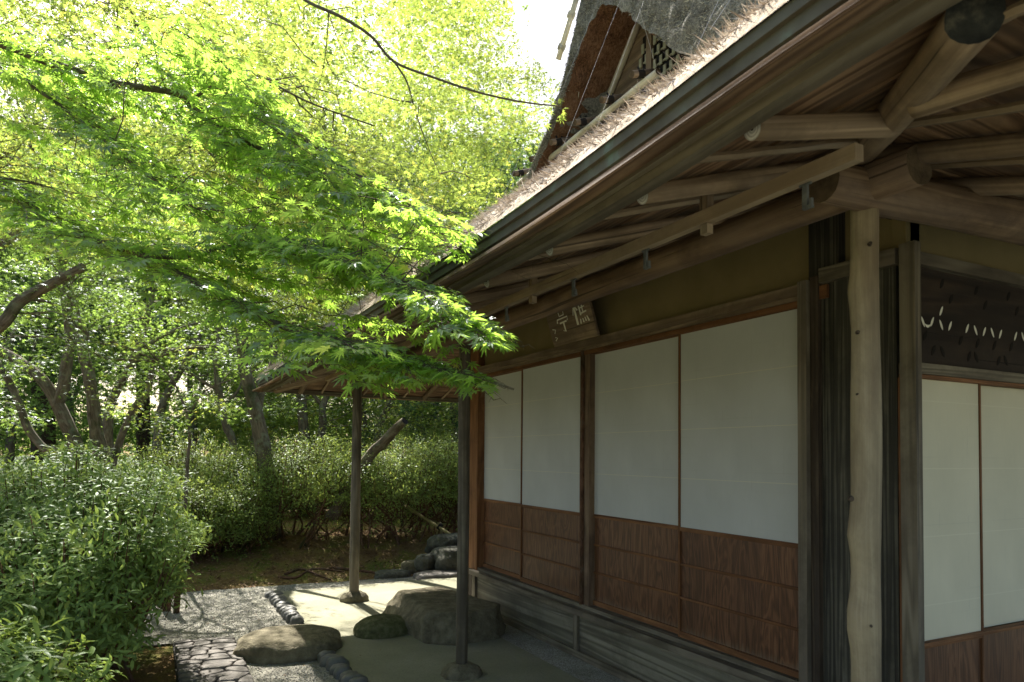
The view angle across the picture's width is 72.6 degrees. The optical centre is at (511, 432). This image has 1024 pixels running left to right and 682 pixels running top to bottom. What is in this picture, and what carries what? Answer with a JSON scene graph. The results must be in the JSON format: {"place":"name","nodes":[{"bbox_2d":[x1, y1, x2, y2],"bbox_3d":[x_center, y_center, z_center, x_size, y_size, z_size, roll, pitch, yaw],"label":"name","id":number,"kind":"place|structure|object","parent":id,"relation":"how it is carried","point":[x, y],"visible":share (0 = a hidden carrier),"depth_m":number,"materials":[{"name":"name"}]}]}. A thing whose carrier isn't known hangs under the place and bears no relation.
{"place":"outdoors","nodes":[
{"label":"outdoors","id":0,"kind":"place"},
{"bbox_2d":[0,455,439,509],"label":"terrain","id":1,"kind":"structure","parent":0,"point":[183,463],"depth_m":62.09,"materials":[{"name":"plant"}]},
{"bbox_2d":[0,176,48,450],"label":"broadleaf tree","id":2,"kind":"object","parent":1,"relation":"on","point":[16,342],"visible":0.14,"depth_m":15.43,"materials":[{"name":"green plant"}]},
{"bbox_2d":[0,162,121,489],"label":"broadleaf tree","id":3,"kind":"object","parent":1,"relation":"on","point":[9,443],"visible":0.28,"depth_m":13.84,"materials":[{"name":"green plant"}]},
{"bbox_2d":[0,174,169,450],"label":"broadleaf tree","id":4,"kind":"object","parent":1,"relation":"on","point":[84,438],"visible":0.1,"depth_m":17.80,"materials":[{"name":"green wood"}]},
{"bbox_2d":[0,129,175,465],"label":"conifer tree","id":5,"kind":"object","parent":1,"relation":"on","point":[51,429],"visible":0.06,"depth_m":16.81,"materials":[{"name":"green plant"}]},
{"bbox_2d":[30,129,258,465],"bbox_3d":[-11.080,-3.371,20.166,8.296,10.623,5.146,0,-2,1],"label":"conifer tree","id":6,"kind":"object","parent":1,"relation":"on","point":[141,442],"visible":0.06,"depth_m":19.84,"materials":[{"name":"green plant"}]},
{"bbox_2d":[0,0,356,460],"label":"broadleaf tree","id":7,"kind":"object","parent":1,"relation":"on","point":[5,94],"visible":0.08,"depth_m":31.81,"materials":[{"name":"green plant"}]},
{"bbox_2d":[90,201,278,477],"bbox_3d":[-8.017,-2.375,17.128,5.710,8.491,4.382,0,-2,2],"label":"broadleaf tree","id":8,"kind":"object","parent":1,"relation":"on","point":[193,427],"visible":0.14,"depth_m":16.93,"materials":[{"name":"green plant"}]},
{"bbox_2d":[151,476,243,564],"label":"shrub","id":9,"kind":"object","parent":1,"relation":"on","point":[195,498],"visible":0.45,"depth_m":8.16,"materials":[{"name":"green plant"}]},
{"bbox_2d":[191,480,284,561],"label":"shrub","id":10,"kind":"object","parent":1,"relation":"on","point":[255,530],"visible":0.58,"depth_m":8.51,"materials":[{"name":"green plant"}]},
{"bbox_2d":[150,170,352,464],"bbox_3d":[-6.194,-2.285,16.033,5.948,8.274,4.616,0,-2,1],"label":"broadleaf tree","id":11,"kind":"object","parent":1,"relation":"on","point":[236,431],"visible":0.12,"depth_m":15.57,"materials":[{"name":"green wood"}]},
{"bbox_2d":[175,190,341,452],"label":"broadleaf tree","id":12,"kind":"object","parent":1,"relation":"on","point":[205,428],"visible":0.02,"depth_m":23.93,"materials":[{"name":"green plant"}]},
{"bbox_2d":[216,417,329,520],"bbox_3d":[-3.966,0.769,11.768,2.247,2.086,1.772,0,-2,9],"label":"shrub","id":13,"kind":"object","parent":1,"relation":"on","point":[278,441],"visible":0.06,"depth_m":11.71,"materials":[{"name":"green plant"}]},
{"bbox_2d":[0,102,546,466],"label":"distant wood","id":14,"kind":"object","parent":1,"relation":"on","point":[129,441],"visible":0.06,"depth_m":26.72,"materials":[{"name":"green plant"}]},
{"bbox_2d":[0,3,577,403],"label":"maple tree","id":15,"kind":"object","parent":1,"relation":"on","point":[364,363],"visible":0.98,"depth_m":2.75,"materials":[{"name":"green plant"}]},
{"bbox_2d":[200,195,380,453],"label":"broadleaf tree","id":16,"kind":"object","parent":1,"relation":"on","point":[240,422],"visible":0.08,"depth_m":17.77,"materials":[{"name":"green plant"}]},
{"bbox_2d":[165,130,415,447],"bbox_3d":[-6.721,-3.756,22.089,8.877,11.587,5.195,0,-2,1],"label":"conifer tree","id":17,"kind":"object","parent":1,"relation":"on","point":[263,292],"visible":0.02,"depth_m":21.99,"materials":[{"name":"green plant"}]},
{"bbox_2d":[253,189,445,456],"bbox_3d":[-3.736,-2.182,17.126,4.907,8.178,6.126,1,-2,-27],"label":"broadleaf tree","id":18,"kind":"object","parent":1,"relation":"on","point":[337,400],"visible":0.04,"depth_m":16.65,"materials":[{"name":"green plant"}]},
{"bbox_2d":[248,0,550,463],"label":"broadleaf tree","id":19,"kind":"object","parent":1,"relation":"on","point":[364,40],"visible":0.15,"depth_m":31.84,"materials":[{"name":"green plant"}]},
{"bbox_2d":[327,172,505,474],"bbox_3d":[-2.249,-2.384,16.066,5.348,8.540,4.994,1,-2,-3],"label":"broadleaf tree","id":20,"kind":"object","parent":1,"relation":"on","point":[408,400],"visible":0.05,"depth_m":15.95,"materials":[{"name":"green plant"}]},
{"bbox_2d":[393,132,542,438],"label":"broadleaf tree","id":21,"kind":"object","parent":1,"relation":"on","point":[532,152],"visible":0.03,"depth_m":17.89,"materials":[{"name":"green plant"}]},
{"bbox_2d":[438,135,531,426],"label":"broadleaf tree","id":22,"kind":"object","parent":1,"relation":"on","point":[499,177],"visible":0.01,"depth_m":18.75,"materials":[{"name":"green plant"}]},
{"bbox_2d":[72,506,457,681],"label":"ground","id":23,"kind":"structure","parent":0,"point":[157,665],"depth_m":8.49,"materials":[{"name":"brown soil"}]},
{"bbox_2d":[0,320,63,467],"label":"maple tree","id":24,"kind":"object","parent":23,"relation":"on","point":[27,427],"visible":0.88,"depth_m":8.17,"materials":[{"name":"green plant"}]},
{"bbox_2d":[0,602,126,681],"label":"shrub","id":25,"kind":"object","parent":23,"relation":"on","point":[27,663],"visible":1,"depth_m":2.63,"materials":[{"name":"green plant"}]},
{"bbox_2d":[0,177,159,355],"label":"maple tree","id":26,"kind":"object","parent":23,"relation":"on","point":[13,308],"visible":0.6,"depth_m":6.79,"materials":[{"name":"green plant"}]},
{"bbox_2d":[0,109,178,473],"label":"maple tree","id":27,"kind":"object","parent":23,"relation":"on","point":[63,416],"visible":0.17,"depth_m":8.55,"materials":[{"name":"green plant"}]},
{"bbox_2d":[0,434,215,681],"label":"shrub","id":28,"kind":"object","parent":23,"relation":"on","point":[89,551],"visible":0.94,"depth_m":3.51,"materials":[{"name":"green plant"}]},
{"bbox_2d":[0,152,223,469],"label":"maple tree","id":29,"kind":"object","parent":23,"relation":"on","point":[95,423],"visible":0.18,"depth_m":9.34,"materials":[{"name":"green plant"}]},
{"bbox_2d":[0,323,253,562],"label":"maple tree","id":30,"kind":"object","parent":23,"relation":"on","point":[143,360],"visible":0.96,"depth_m":7.65,"materials":[{"name":"green plant"}]},
{"bbox_2d":[68,450,228,505],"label":"shrub","id":31,"kind":"object","parent":23,"relation":"on","point":[191,478],"visible":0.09,"depth_m":8.67,"materials":[{"name":"green plant"}]},
{"bbox_2d":[88,329,235,474],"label":"maple tree","id":32,"kind":"object","parent":23,"relation":"on","point":[125,426],"visible":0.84,"depth_m":8.06,"materials":[{"name":"green plant"}]},
{"bbox_2d":[78,234,273,458],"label":"maple tree","id":33,"kind":"object","parent":23,"relation":"on","point":[108,425],"visible":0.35,"depth_m":10.40,"materials":[{"name":"green plant"}]},
{"bbox_2d":[119,440,250,516],"bbox_3d":[-5.564,0.920,11.659,3.169,1.722,1.915,1,-2,-27],"label":"shrub","id":34,"kind":"object","parent":23,"relation":"on","point":[174,456],"visible":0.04,"depth_m":11.48,"materials":[{"name":"green plant"}]},
{"bbox_2d":[118,430,255,498],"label":"shrub","id":35,"kind":"object","parent":23,"relation":"on","point":[208,458],"visible":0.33,"depth_m":9.13,"materials":[{"name":"green plant"}]},
{"bbox_2d":[144,275,346,519],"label":"maple tree","id":36,"kind":"object","parent":23,"relation":"on","point":[228,431],"visible":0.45,"depth_m":11.48,"materials":[{"name":"green plant"}]},
{"bbox_2d":[151,258,342,465],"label":"maple tree","id":37,"kind":"object","parent":23,"relation":"on","point":[163,403],"visible":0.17,"depth_m":11.97,"materials":[{"name":"green plant"}]},
{"bbox_2d":[195,447,320,537],"bbox_3d":[-3.494,0.807,9.522,1.870,1.305,1.907,1,-2,-6],"label":"shrub","id":38,"kind":"object","parent":23,"relation":"on","point":[242,477],"visible":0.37,"depth_m":9.04,"materials":[{"name":"green plant"}]},
{"bbox_2d":[121,576,415,681],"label":"gravel","id":39,"kind":"structure","parent":23,"relation":"on","point":[256,675],"depth_m":5.99,"materials":[{"name":"grey gravel"}]},
{"bbox_2d":[162,598,170,611],"bbox_3d":[-3.130,1.453,6.350,0.104,0.386,0.075,1,-2,-27],"label":"stake","id":40,"kind":"object","parent":39,"relation":"on","point":[168,605],"visible":0.06,"depth_m":6.32,"materials":[{"name":"brown wood"}]},
{"bbox_2d":[173,570,182,613],"bbox_3d":[-2.999,1.421,6.268,0.081,0.444,0.051,2,-2,-33],"label":"stake","id":41,"kind":"object","parent":39,"relation":"on","point":[177,610],"visible":0.15,"depth_m":6.24,"materials":[{"name":"brown wood"}]},
{"bbox_2d":[173,635,253,681],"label":"stone path","id":42,"kind":"structure","parent":39,"relation":"on","point":[214,659],"depth_m":4.71,"materials":[{"name":"grey stone"}]},
{"bbox_2d":[144,594,386,675],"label":"fallen leaves","id":43,"kind":"object","parent":39,"relation":"on","point":[259,619],"visible":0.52,"depth_m":5.86,"materials":[{"name":"brown plant"}]},
{"bbox_2d":[264,590,283,597],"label":"edging stone","id":44,"kind":"object","parent":39,"relation":"on","point":[266,594],"visible":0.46,"depth_m":6.98,"materials":[{"name":"grey stone"}]},
{"bbox_2d":[273,598,285,606],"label":"edging stone","id":45,"kind":"object","parent":39,"relation":"on","point":[276,601],"visible":0.39,"depth_m":6.55,"materials":[{"name":"grey stone"}]},
{"bbox_2d":[276,603,288,611],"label":"edging stone","id":46,"kind":"object","parent":39,"relation":"on","point":[279,606],"visible":0.37,"depth_m":6.35,"materials":[{"name":"grey stone"}]},
{"bbox_2d":[276,601,290,606],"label":"edging stone","id":47,"kind":"object","parent":39,"relation":"on","point":[283,602],"visible":0.34,"depth_m":6.48,"materials":[{"name":"grey stone"}]},
{"bbox_2d":[232,624,341,664],"bbox_3d":[-1.629,1.589,5.113,0.764,0.247,0.710,1,-2,-7],"label":"stepping stone","id":48,"kind":"object","parent":39,"relation":"on","point":[286,644],"visible":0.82,"depth_m":4.89,"materials":[{"name":"grey stone"}]},
{"bbox_2d":[279,605,296,613],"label":"edging stone","id":49,"kind":"object","parent":39,"relation":"on","point":[282,608],"visible":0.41,"depth_m":6.28,"materials":[{"name":"grey stone"}]},
{"bbox_2d":[329,663,349,674],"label":"edging stone","id":50,"kind":"object","parent":39,"relation":"on","point":[333,667],"visible":0.39,"depth_m":4.56,"materials":[{"name":"grey stone"}]},
{"bbox_2d":[338,670,357,681],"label":"edging stone","id":51,"kind":"object","parent":39,"relation":"on","point":[342,674],"visible":0.42,"depth_m":4.41,"materials":[{"name":"grey stone"}]},
{"bbox_2d":[178,246,365,538],"bbox_3d":[-3.353,-0.594,9.840,2.643,4.558,4.024,1,-2,-27],"label":"maple tree","id":52,"kind":"object","parent":23,"relation":"on","point":[254,401],"visible":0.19,"depth_m":9.23,"materials":[{"name":"green plant"}]},
{"bbox_2d":[269,593,280,600],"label":"edging stone","id":53,"kind":"object","parent":23,"relation":"on","point":[272,596],"visible":0.37,"depth_m":6.76,"materials":[{"name":"grey stone"}]},
{"bbox_2d":[270,595,286,604],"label":"edging stone","id":54,"kind":"object","parent":23,"relation":"on","point":[278,597],"visible":0.45,"depth_m":6.67,"materials":[{"name":"grey stone"}]},
{"bbox_2d":[0,0,566,331],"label":"maple tree","id":55,"kind":"object","parent":23,"relation":"on","point":[259,54],"visible":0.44,"depth_m":6.66,"materials":[{"name":"green plant"}]},
{"bbox_2d":[281,607,294,616],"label":"edging stone","id":56,"kind":"object","parent":23,"relation":"on","point":[285,609],"visible":0.34,"depth_m":6.16,"materials":[{"name":"grey stone"}]},
{"bbox_2d":[283,609,299,619],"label":"edging stone","id":57,"kind":"object","parent":23,"relation":"on","point":[287,612],"visible":0.37,"depth_m":6.04,"materials":[{"name":"grey stone"}]},
{"bbox_2d":[286,612,297,622],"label":"edging stone","id":58,"kind":"object","parent":23,"relation":"on","point":[289,616],"visible":0.37,"depth_m":5.94,"materials":[{"name":"grey stone"}]},
{"bbox_2d":[290,614,303,624],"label":"edging stone","id":59,"kind":"object","parent":23,"relation":"on","point":[297,619],"visible":0.56,"depth_m":5.85,"materials":[{"name":"grey stone"}]},
{"bbox_2d":[228,431,374,548],"bbox_3d":[-2.710,0.740,9.403,1.912,1.596,1.888,0,-2,27],"label":"shrub","id":60,"kind":"object","parent":23,"relation":"on","point":[310,500],"visible":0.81,"depth_m":8.98,"materials":[{"name":"green plant"}]},
{"bbox_2d":[284,568,330,579],"bbox_3d":[-2.331,1.634,8.094,0.558,0.097,0.270,0,-2,3],"label":"root","id":61,"kind":"object","parent":23,"relation":"on","point":[294,570],"visible":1,"depth_m":8.10,"materials":[{"name":"brown plant"}]},
{"bbox_2d":[278,568,343,579],"bbox_3d":[-2.366,1.634,8.133,0.780,0.073,0.242,2,-2,-41],"label":"root","id":62,"kind":"object","parent":23,"relation":"on","point":[290,577],"visible":1,"depth_m":8.03,"materials":[{"name":"brown plant"}]},
{"bbox_2d":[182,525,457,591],"bbox_3d":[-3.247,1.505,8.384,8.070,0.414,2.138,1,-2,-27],"label":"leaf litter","id":63,"kind":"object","parent":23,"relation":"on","point":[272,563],"visible":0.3,"depth_m":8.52,"materials":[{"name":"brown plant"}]},
{"bbox_2d":[317,650,335,663],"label":"edging stone","id":64,"kind":"object","parent":23,"relation":"on","point":[321,654],"visible":0.37,"depth_m":4.82,"materials":[{"name":"grey stone"}]},
{"bbox_2d":[319,654,337,666],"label":"edging stone","id":65,"kind":"object","parent":23,"relation":"on","point":[323,660],"visible":0.31,"depth_m":4.73,"materials":[{"name":"grey stone"}]},
{"bbox_2d":[274,426,383,520],"bbox_3d":[-3.043,0.853,11.997,2.324,1.984,1.745,1,-2,-27],"label":"shrub","id":66,"kind":"object","parent":23,"relation":"on","point":[313,508],"visible":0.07,"depth_m":11.73,"materials":[{"name":"green plant"}]},
{"bbox_2d":[325,655,348,670],"bbox_3d":[-1.171,1.573,4.678,0.157,0.152,0.121,1,-2,-15],"label":"edging stone","id":67,"kind":"object","parent":23,"relation":"on","point":[330,661],"visible":0.42,"depth_m":4.65,"materials":[{"name":"grey stone"}]},
{"bbox_2d":[333,665,351,679],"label":"edging stone","id":68,"kind":"object","parent":23,"relation":"on","point":[338,671],"visible":0.62,"depth_m":4.47,"materials":[{"name":"grey stone"}]},
{"bbox_2d":[237,373,457,515],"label":"maple tree","id":69,"kind":"object","parent":23,"relation":"on","point":[322,416],"visible":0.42,"depth_m":12.52,"materials":[{"name":"green plant"}]},
{"bbox_2d":[340,673,365,681],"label":"edging stone","id":70,"kind":"object","parent":23,"relation":"on","point":[346,677],"visible":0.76,"depth_m":4.31,"materials":[{"name":"grey stone"}]},
{"bbox_2d":[349,677,367,681],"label":"edging stone","id":71,"kind":"object","parent":23,"relation":"on","point":[359,679],"visible":1,"depth_m":4.23,"materials":[{"name":"grey stone"}]},
{"bbox_2d":[325,418,407,520],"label":"leaning tree trunk","id":72,"kind":"object","parent":23,"relation":"on","point":[383,442],"visible":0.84,"depth_m":9.11,"materials":[{"name":"brown wood"}]},
{"bbox_2d":[177,0,556,515],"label":"maple tree","id":73,"kind":"object","parent":23,"relation":"on","point":[303,424],"visible":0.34,"depth_m":12.34,"materials":[{"name":"green plant"}]},
{"bbox_2d":[330,566,411,576],"bbox_3d":[-1.656,1.656,8.310,1.083,0.104,0.145,0,-2,10],"label":"root","id":74,"kind":"object","parent":23,"relation":"on","point":[347,569],"visible":0.38,"depth_m":8.38,"materials":[{"name":"brown plant"}]},
{"bbox_2d":[317,445,435,548],"bbox_3d":[-1.876,0.860,9.561,1.672,1.427,1.858,1,-2,-27],"label":"shrub","id":75,"kind":"object","parent":23,"relation":"on","point":[376,478],"visible":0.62,"depth_m":9.21,"materials":[{"name":"green plant"}]},
{"bbox_2d":[374,569,410,578],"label":"stepping stone","id":76,"kind":"object","parent":23,"relation":"on","point":[392,573],"visible":0.71,"depth_m":8.12,"materials":[{"name":"grey stone"}]},
{"bbox_2d":[328,408,457,523],"bbox_3d":[-1.890,0.709,11.731,2.531,2.247,2.074,1,-2,-27],"label":"shrub","id":77,"kind":"object","parent":23,"relation":"on","point":[397,450],"visible":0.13,"depth_m":11.46,"materials":[{"name":"green plant"}]},
{"bbox_2d":[362,399,457,507],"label":"maple tree","id":78,"kind":"object","parent":23,"relation":"on","point":[388,405],"visible":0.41,"depth_m":13.40,"materials":[{"name":"green plant"}]},
{"bbox_2d":[401,560,418,573],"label":"rock","id":79,"kind":"object","parent":23,"relation":"on","point":[408,565],"visible":0.28,"depth_m":8.40,"materials":[{"name":"grey stone"}]},
{"bbox_2d":[363,429,457,541],"bbox_3d":[-1.274,0.757,10.056,1.955,1.633,1.661,1,-2,-27],"label":"shrub","id":80,"kind":"object","parent":23,"relation":"on","point":[423,454],"visible":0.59,"depth_m":9.71,"materials":[{"name":"green plant"}]},
{"bbox_2d":[414,553,434,571],"bbox_3d":[-1.059,1.578,8.440,0.249,0.234,0.231,2,-3,-44],"label":"rock","id":81,"kind":"object","parent":23,"relation":"on","point":[424,562],"visible":0.89,"depth_m":8.36,"materials":[{"name":"grey stone"}]},
{"bbox_2d":[391,420,457,520],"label":"shrub","id":82,"kind":"object","parent":23,"relation":"on","point":[431,462],"visible":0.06,"depth_m":11.92,"materials":[{"name":"green plant"}]},
{"bbox_2d":[404,504,449,533],"bbox_3d":[-1.142,1.337,9.574,1.158,0.645,0.173,-1,-2,40],"label":"bamboo spout","id":83,"kind":"object","parent":23,"relation":"on","point":[438,526],"visible":0.68,"depth_m":9.51,"materials":[{"name":"brown plant"}]},
{"bbox_2d":[411,432,457,533],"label":"shrub","id":84,"kind":"object","parent":23,"relation":"on","point":[454,521],"visible":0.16,"depth_m":10.10,"materials":[{"name":"green plant"}]},
{"bbox_2d":[413,570,456,579],"bbox_3d":[-0.743,1.695,8.233,0.854,0.133,0.417,1,-2,-23],"label":"stepping stone","id":85,"kind":"object","parent":23,"relation":"on","point":[430,574],"visible":0.4,"depth_m":8.05,"materials":[{"name":"grey stone"}]},
{"bbox_2d":[424,533,457,553],"bbox_3d":[-0.811,1.470,8.961,0.639,0.356,0.510,2,-3,-44],"label":"rock","id":86,"kind":"object","parent":23,"relation":"on","point":[437,540],"visible":0.33,"depth_m":8.75,"materials":[{"name":"grey stone"}]},
{"bbox_2d":[429,546,456,569],"bbox_3d":[-0.656,1.596,8.586,0.722,0.392,0.616,1,-2,-27],"label":"water basin","id":87,"kind":"object","parent":23,"relation":"on","point":[445,557],"visible":0.35,"depth_m":8.30,"materials":[{"name":"grey stone"}]},
{"bbox_2d":[351,129,544,509],"bbox_3d":[-1.125,-2.332,13.564,4.365,8.298,4.666,1,-2,-4],"label":"broadleaf tree","id":88,"kind":"object","parent":23,"relation":"on","point":[513,167],"visible":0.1,"depth_m":13.05,"materials":[{"name":"green plant"}]},
{"bbox_2d":[500,623,624,681],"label":"drip strip","id":89,"kind":"object","parent":23,"relation":"on","point":[581,670],"depth_m":4.90,"materials":[{"name":"grey gravel"}]},
{"bbox_2d":[0,0,580,509],"label":"sky","id":90,"kind":"structure","parent":0,"point":[542,36],"materials":[{"name":"white"}]},
{"bbox_2d":[281,577,582,681],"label":"floor","id":91,"kind":"structure","parent":0,"point":[406,658],"depth_m":5.04,"materials":[{"name":"beige concrete"}]},
{"bbox_2d":[339,590,368,602],"bbox_3d":[-1.528,1.619,6.745,0.247,0.190,0.276,-1,-2,40],"label":"base stone","id":92,"kind":"object","parent":91,"relation":"on","point":[354,597],"visible":0.63,"depth_m":6.66,"materials":[{"name":"grey stone"}]},
{"bbox_2d":[353,613,407,638],"bbox_3d":[-1.028,1.587,5.551,0.482,0.270,0.405,2,-2,-37],"label":"round stone","id":93,"kind":"object","parent":91,"relation":"on","point":[382,626],"visible":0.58,"depth_m":5.41,"materials":[{"name":"grey stone"}]},
{"bbox_2d":[383,586,505,645],"bbox_3d":[-0.578,1.610,5.761,0.734,0.494,1.182,2,-2,-33],"label":"shoe stone","id":94,"kind":"object","parent":91,"relation":"on","point":[428,614],"visible":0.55,"depth_m":5.38,"materials":[{"name":"grey stone"}]},
{"bbox_2d":[440,661,482,680],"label":"base stone","id":95,"kind":"object","parent":91,"relation":"on","point":[454,671],"visible":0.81,"depth_m":4.42,"materials":[{"name":"grey stone"}]},
{"bbox_2d":[252,0,1023,681],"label":"tea house","id":96,"kind":"structure","parent":91,"relation":"on","point":[766,424],"depth_m":3.13,"materials":[{"name":"brown wood"}]},
{"bbox_2d":[483,371,520,578],"bbox_3d":[-0.075,0.349,6.183,0.028,1.780,0.847,1,-2,-27],"label":"sliding door","id":97,"kind":"structure","parent":96,"relation":"in","point":[502,440],"depth_m":6.18,"materials":[{"name":"white paper"}]},
{"bbox_2d":[520,356,580,601],"bbox_3d":[0.297,0.327,5.396,0.028,1.780,0.930,1,-2,-27],"label":"sliding door","id":98,"kind":"structure","parent":96,"relation":"in","point":[550,392],"depth_m":5.37,"materials":[{"name":"white paper"}]},
{"bbox_2d":[546,301,599,346],"bbox_3d":[0.402,-0.855,4.958,0.147,0.406,0.578,1,-2,-27],"label":"name plaque","id":99,"kind":"object","parent":96,"relation":"attached to","point":[576,323],"visible":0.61,"depth_m":4.93,"materials":[{"name":"brown wood"}]},
{"bbox_2d":[593,336,677,633],"bbox_3d":[0.804,0.303,4.483,0.028,1.780,0.981,1,-2,-27],"label":"sliding door","id":100,"kind":"structure","parent":96,"relation":"in","point":[636,482],"depth_m":4.46,"materials":[{"name":"white paper"}]},
{"bbox_2d":[639,35,687,114],"bbox_3d":[1.170,-2.877,5.429,0.034,0.680,0.542,1,-2,-27],"label":"gable window","id":101,"kind":"structure","parent":96,"relation":"in","point":[662,60],"depth_m":5.43,"materials":[{"name":"black wood"}]},
{"bbox_2d":[678,308,798,678],"bbox_3d":[1.188,0.281,3.673,0.028,1.780,0.900,1,-2,-27],"label":"sliding door","id":102,"kind":"structure","parent":96,"relation":"in","point":[738,405],"depth_m":3.64,"materials":[{"name":"white paper"}]},
{"bbox_2d":[898,377,984,681],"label":"sliding door","id":103,"kind":"structure","parent":96,"relation":"in","point":[951,411],"depth_m":2.97,"materials":[{"name":"white paper"}]},
{"bbox_2d":[981,386,1023,681],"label":"sliding door","id":104,"kind":"structure","parent":96,"relation":"in","point":[1002,409],"depth_m":3.19,"materials":[{"name":"white paper"}]}
]}

